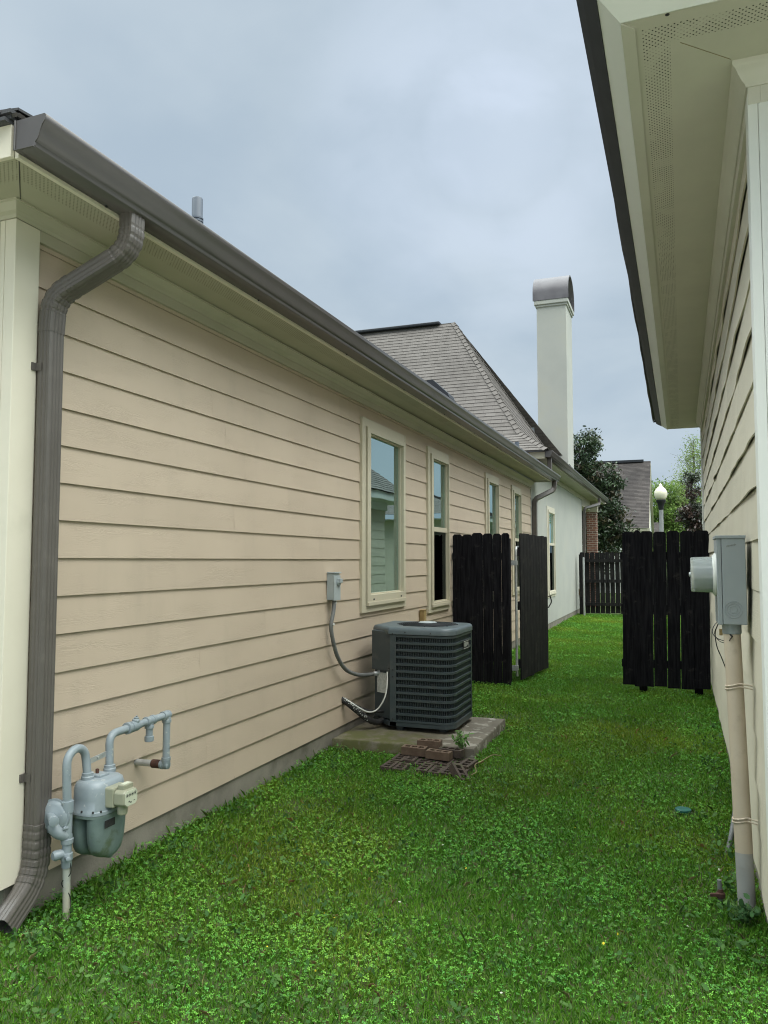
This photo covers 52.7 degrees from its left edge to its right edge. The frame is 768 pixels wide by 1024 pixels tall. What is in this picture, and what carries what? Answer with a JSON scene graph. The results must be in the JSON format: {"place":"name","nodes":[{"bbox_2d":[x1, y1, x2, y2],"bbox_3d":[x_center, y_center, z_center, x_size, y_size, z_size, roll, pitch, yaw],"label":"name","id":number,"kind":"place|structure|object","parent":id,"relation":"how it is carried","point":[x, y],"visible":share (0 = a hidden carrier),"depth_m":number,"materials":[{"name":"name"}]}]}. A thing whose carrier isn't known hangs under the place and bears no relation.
{"place":"outdoors","nodes":[
{"label":"outdoors","id":0,"kind":"place"},
{"bbox_2d":[0,0,701,511],"label":"sky","id":1,"kind":"structure","parent":0,"point":[390,162],"materials":[{"name":"grey"}]},
{"bbox_2d":[0,593,767,1023],"bbox_3d":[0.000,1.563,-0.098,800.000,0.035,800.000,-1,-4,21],"label":"ground","id":2,"kind":"structure","parent":0,"point":[362,983],"depth_m":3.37,"materials":[{"name":"green plant"}]},
{"bbox_2d":[19,922,44,945],"bbox_3d":[-1.436,1.727,3.155,0.102,0.079,0.069,2,-4,-24],"label":"weed","id":3,"kind":"object","parent":2,"relation":"on","point":[32,938],"visible":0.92,"depth_m":3.16,"materials":[{"name":"green plant"}]},
{"bbox_2d":[44,710,171,921],"bbox_3d":[-1.258,1.425,3.694,0.361,0.848,0.845,-1,-4,15],"label":"gas meter","id":4,"kind":"object","parent":2,"relation":"on","point":[88,818],"visible":0.98,"depth_m":3.46,"materials":[{"name":"grey paint"}]},
{"bbox_2d":[0,107,608,933],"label":"house","id":5,"kind":"structure","parent":2,"relation":"on","point":[220,457],"depth_m":4.66,"materials":[{"name":"wood"}]},
{"bbox_2d":[327,572,342,600],"bbox_3d":[-0.405,0.619,6.465,0.100,0.234,0.140,-1,-4,21],"label":"switch box","id":6,"kind":"object","parent":5,"relation":"attached to","point":[334,580],"visible":1,"depth_m":6.42,"materials":[{"name":"grey metal"}]},
{"bbox_2d":[329,600,379,676],"bbox_3d":[-0.255,1.095,6.671,0.122,0.700,0.722,-3,-4,37],"label":"conduit","id":7,"kind":"object","parent":5,"relation":"attached to","point":[337,656],"visible":1,"depth_m":6.44,"materials":[{"name":"grey plastic"}]},
{"bbox_2d":[341,697,385,724],"bbox_3d":[-0.152,1.726,6.743,0.503,0.270,0.126,2,-4,-27],"label":"refrigerant line","id":8,"kind":"object","parent":5,"relation":"attached to","point":[361,714],"visible":0.94,"depth_m":6.68,"materials":[{"name":"black rubber"}]},
{"bbox_2d":[359,416,406,612],"bbox_3d":[-0.005,0.055,7.707,0.096,1.817,1.230,-1,-4,21],"label":"window","id":9,"kind":"structure","parent":5,"relation":"in","point":[382,465],"depth_m":7.69,"materials":[{"name":"clear glass"}]},
{"bbox_2d":[419,609,426,620],"bbox_3d":[0.441,1.177,8.732,0.060,0.152,0.110,-1,-4,21],"label":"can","id":10,"kind":"object","parent":5,"relation":"attached to","point":[422,614],"visible":0.76,"depth_m":8.70,"materials":[{"name":"gold metal"}]},
{"bbox_2d":[426,446,450,612],"bbox_3d":[0.655,0.223,9.450,0.096,1.955,0.900,-1,-4,21],"label":"window","id":11,"kind":"structure","parent":5,"relation":"in","point":[437,462],"depth_m":9.47,"materials":[{"name":"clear glass"}]},
{"bbox_2d":[484,472,499,534],"bbox_3d":[1.694,0.396,12.205,0.096,1.955,0.920,-1,-4,21],"label":"window","id":12,"kind":"structure","parent":5,"relation":"in","point":[491,483],"depth_m":12.29,"materials":[{"name":"clear glass"}]},
{"bbox_2d":[510,485,521,594],"bbox_3d":[2.398,0.517,14.068,0.096,1.945,0.850,-1,-4,21],"label":"window","id":13,"kind":"structure","parent":5,"relation":"in","point":[516,495],"depth_m":14.02,"materials":[{"name":"clear glass"}]},
{"bbox_2d":[547,506,556,597],"bbox_3d":[3.861,0.923,17.945,0.089,2.070,1.150,-1,-4,21],"label":"window","id":14,"kind":"structure","parent":5,"relation":"in","point":[551,545],"depth_m":18.05,"materials":[{"name":"clear glass"}]},
{"bbox_2d":[0,613,767,1023],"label":"clover","id":15,"kind":"object","parent":2,"relation":"on","point":[306,955],"visible":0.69,"depth_m":3.63,"materials":[{"name":"green plant"}]},
{"bbox_2d":[380,760,399,771],"bbox_3d":[0.044,1.925,5.836,0.085,0.059,0.184,-1,-3,23],"label":"brick","id":16,"kind":"object","parent":2,"relation":"on","point":[387,765],"visible":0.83,"depth_m":5.81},
{"bbox_2d":[391,753,407,761],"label":"brick","id":17,"kind":"object","parent":2,"relation":"on","point":[400,757],"visible":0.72,"depth_m":6.01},
{"bbox_2d":[392,762,409,772],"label":"brick","id":18,"kind":"object","parent":2,"relation":"on","point":[399,766],"visible":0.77,"depth_m":5.79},
{"bbox_2d":[403,755,420,765],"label":"brick","id":19,"kind":"object","parent":2,"relation":"on","point":[411,759],"visible":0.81,"depth_m":5.94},
{"bbox_2d":[401,744,427,756],"bbox_3d":[0.240,1.868,6.077,0.191,0.060,0.089,0,-2,19],"label":"brick","id":20,"kind":"object","parent":19,"relation":"on","point":[413,750],"visible":0.98,"depth_m":6.05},
{"bbox_2d":[332,717,504,759],"bbox_3d":[0.351,1.993,6.790,1.200,0.203,1.288,-1,-4,21],"label":"concrete pad","id":21,"kind":"object","parent":2,"relation":"on","point":[381,738],"visible":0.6,"depth_m":6.47,"materials":[{"name":"grey concrete"}]},
{"bbox_2d":[372,621,471,732],"bbox_3d":[0.339,1.451,7.012,0.816,0.920,0.753,-1,-4,21],"label":"air conditioner","id":22,"kind":"object","parent":21,"relation":"on","point":[426,666],"visible":1,"depth_m":6.68,"materials":[{"name":"grey metal"}]},
{"bbox_2d":[344,672,387,712],"bbox_3d":[-0.152,1.556,6.676,0.386,0.346,0.055,1,-4,-10],"label":"control cable","id":23,"kind":"object","parent":22,"relation":"attached to","point":[382,701],"visible":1,"depth_m":6.67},
{"bbox_2d":[417,738,441,748],"bbox_3d":[0.362,1.834,6.135,0.188,0.060,0.086,-1,-4,16],"label":"brick","id":24,"kind":"object","parent":21,"relation":"on","point":[433,743],"visible":0.96,"depth_m":6.10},
{"bbox_2d":[449,729,473,747],"bbox_3d":[0.591,1.785,6.042,0.162,0.164,0.181,2,-4,-32],"label":"weed","id":25,"kind":"object","parent":21,"relation":"on","point":[460,742],"visible":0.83,"depth_m":6.05,"materials":[{"name":"green plant"}]},
{"bbox_2d":[414,757,429,766],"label":"brick","id":26,"kind":"object","parent":2,"relation":"on","point":[419,761],"visible":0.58,"depth_m":5.93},
{"bbox_2d":[415,762,434,774],"bbox_3d":[0.305,1.917,5.747,0.085,0.058,0.193,0,-2,22],"label":"brick","id":27,"kind":"object","parent":2,"relation":"on","point":[426,766],"visible":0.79,"depth_m":5.72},
{"bbox_2d":[426,759,441,764],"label":"brick","id":28,"kind":"object","parent":2,"relation":"on","point":[434,761],"visible":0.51,"depth_m":5.88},
{"bbox_2d":[438,746,464,757],"bbox_3d":[0.523,1.861,6.008,0.191,0.054,0.088,-2,-4,31],"label":"brick","id":29,"kind":"object","parent":28,"relation":"on","point":[458,752],"visible":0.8,"depth_m":5.97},
{"bbox_2d":[427,765,445,775],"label":"brick","id":30,"kind":"object","parent":2,"relation":"on","point":[435,769],"visible":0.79,"depth_m":5.69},
{"bbox_2d":[441,765,451,777],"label":"brick","id":31,"kind":"object","parent":2,"relation":"on","point":[445,770],"visible":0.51,"depth_m":5.64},
{"bbox_2d":[438,757,455,765],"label":"brick","id":32,"kind":"object","parent":2,"relation":"on","point":[443,763],"visible":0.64,"depth_m":5.87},
{"bbox_2d":[425,748,452,760],"bbox_3d":[0.422,1.858,5.935,0.189,0.058,0.088,0,-5,25],"label":"brick","id":33,"kind":"object","parent":32,"relation":"on","point":[439,754],"visible":1,"depth_m":5.91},
{"bbox_2d":[449,763,469,781],"bbox_3d":[0.545,1.886,5.561,0.088,0.058,0.192,17,13,-21],"label":"brick","id":34,"kind":"object","parent":2,"relation":"on","point":[458,770],"visible":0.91,"depth_m":5.57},
{"bbox_2d":[459,758,477,769],"bbox_3d":[0.625,1.903,5.805,0.091,0.057,0.189,1,0,29],"label":"brick","id":35,"kind":"object","parent":2,"relation":"on","point":[467,763],"visible":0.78,"depth_m":5.80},
{"bbox_2d":[452,533,511,685],"bbox_3d":[1.252,1.377,9.888,0.745,2.217,0.154,-1,-4,21],"label":"fence","id":36,"kind":"object","parent":2,"relation":"on","point":[481,586],"visible":0.84,"depth_m":9.81,"materials":[{"name":"black wood"}]},
{"bbox_2d":[471,754,500,774],"bbox_3d":[0.728,1.862,5.739,0.081,0.027,0.608,-2,-4,28],"label":"vine","id":37,"kind":"object","parent":2,"relation":"on","point":[483,760],"visible":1,"depth_m":5.83,"materials":[{"name":"brown plant"}]},
{"bbox_2d":[511,533,551,679],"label":"gate","id":38,"kind":"structure","parent":2,"relation":"on","point":[531,605],"depth_m":10.38,"materials":[{"name":"wood"}]},
{"bbox_2d":[573,425,639,565],"bbox_3d":[8.025,0.111,30.174,3.708,6.888,2.716,-1,-4,21],"label":"magnolia tree","id":39,"kind":"object","parent":2,"relation":"on","point":[609,516],"visible":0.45,"depth_m":29.72,"materials":[{"name":"green plant"}]},
{"bbox_2d":[579,552,680,615],"bbox_3d":[6.975,2.171,21.714,2.940,2.108,0.348,-1,-4,21],"label":"fence","id":40,"kind":"object","parent":2,"relation":"on","point":[600,579],"visible":0.48,"depth_m":22.14,"materials":[{"name":"wood"}]},
{"bbox_2d":[654,483,666,531],"bbox_3d":[10.187,1.137,28.419,0.470,4.410,0.470,-1,-4,21],"label":"street lamp","id":41,"kind":"object","parent":2,"relation":"on","point":[660,493],"visible":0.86,"depth_m":28.40,"materials":[{"name":"white glass"}]},
{"bbox_2d":[620,530,710,695],"bbox_3d":[3.316,1.325,9.133,0.992,2.227,0.156,-1,-4,21],"label":"fence","id":42,"kind":"object","parent":2,"relation":"on","point":[644,557],"visible":0.94,"depth_m":9.07,"materials":[{"name":"black wood"}]},
{"bbox_2d":[576,0,767,922],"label":"house","id":43,"kind":"structure","parent":2,"relation":"on","point":[680,89],"depth_m":3.61,"materials":[{"name":"wood"}]},
{"bbox_2d":[689,535,747,624],"bbox_3d":[1.607,0.326,3.747,0.247,0.416,0.280,-1,-4,21],"label":"electric meter","id":44,"kind":"object","parent":43,"relation":"attached to","point":[720,573],"visible":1,"depth_m":3.61,"materials":[{"name":"grey metal"}]},
{"bbox_2d":[712,622,732,666],"bbox_3d":[1.632,0.830,3.709,0.106,0.617,0.248,-2,-4,29],"label":"loose wire","id":45,"kind":"object","parent":44,"relation":"hanging from","point":[714,634],"visible":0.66,"depth_m":3.75,"materials":[{"name":"black"}]},
{"bbox_2d":[722,624,757,919],"bbox_3d":[1.633,1.203,3.542,0.106,1.379,0.220,0,-4,3],"label":"conduit","id":46,"kind":"object","parent":43,"relation":"attached to","point":[741,816],"visible":0.97,"depth_m":3.52,"materials":[{"name":"beige plastic"}]},
{"bbox_2d":[652,478,701,551],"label":"broadleaf tree","id":47,"kind":"object","parent":2,"relation":"on","point":[669,524],"visible":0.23,"depth_m":52.12,"materials":[{"name":"green plant"}]},
{"bbox_2d":[662,430,701,527],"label":"spring tree","id":48,"kind":"object","parent":2,"relation":"on","point":[690,456],"visible":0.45,"depth_m":41.99,"materials":[{"name":"green plant"}]},
{"bbox_2d":[675,806,691,812],"bbox_3d":[1.852,1.842,4.796,0.096,0.016,0.096,-1,-4,21],"label":"valve lid","id":49,"kind":"object","parent":2,"relation":"on","point":[682,809],"visible":0.98,"depth_m":4.78,"materials":[{"name":"teal plastic"}]},
{"bbox_2d":[670,471,702,545],"bbox_3d":[12.677,0.914,31.633,1.609,5.458,1.539,2,-4,-32],"label":"magnolia tree","id":50,"kind":"object","parent":2,"relation":"on","point":[691,514],"visible":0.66,"depth_m":31.53,"materials":[{"name":"green plant"}]},
{"bbox_2d":[710,879,724,904],"bbox_3d":[1.518,1.781,3.523,0.064,0.216,0.038,-1,-4,21],"label":"ground rod","id":51,"kind":"object","parent":2,"relation":"on","point":[719,894],"visible":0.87,"depth_m":3.52,"materials":[{"name":"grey metal"}]},
{"bbox_2d":[725,810,733,853],"bbox_3d":[1.999,1.579,4.427,0.056,0.586,0.656,-2,-4,29],"label":"cable","id":52,"kind":"object","parent":2,"relation":"on","point":[731,834],"visible":0.23,"depth_m":4.19,"materials":[{"name":"grey plastic"}]},
{"bbox_2d":[727,893,760,923],"bbox_3d":[1.545,1.712,3.328,0.137,0.129,0.125,-1,-4,21],"label":"weed","id":53,"kind":"object","parent":2,"relation":"on","point":[740,908],"visible":0.88,"depth_m":3.33,"materials":[{"name":"green plant"}]},
{"bbox_2d":[578,459,658,592],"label":"gable house","id":54,"kind":"structure","parent":0,"point":[636,492],"depth_m":39.11,"materials":[{"name":"grey"}]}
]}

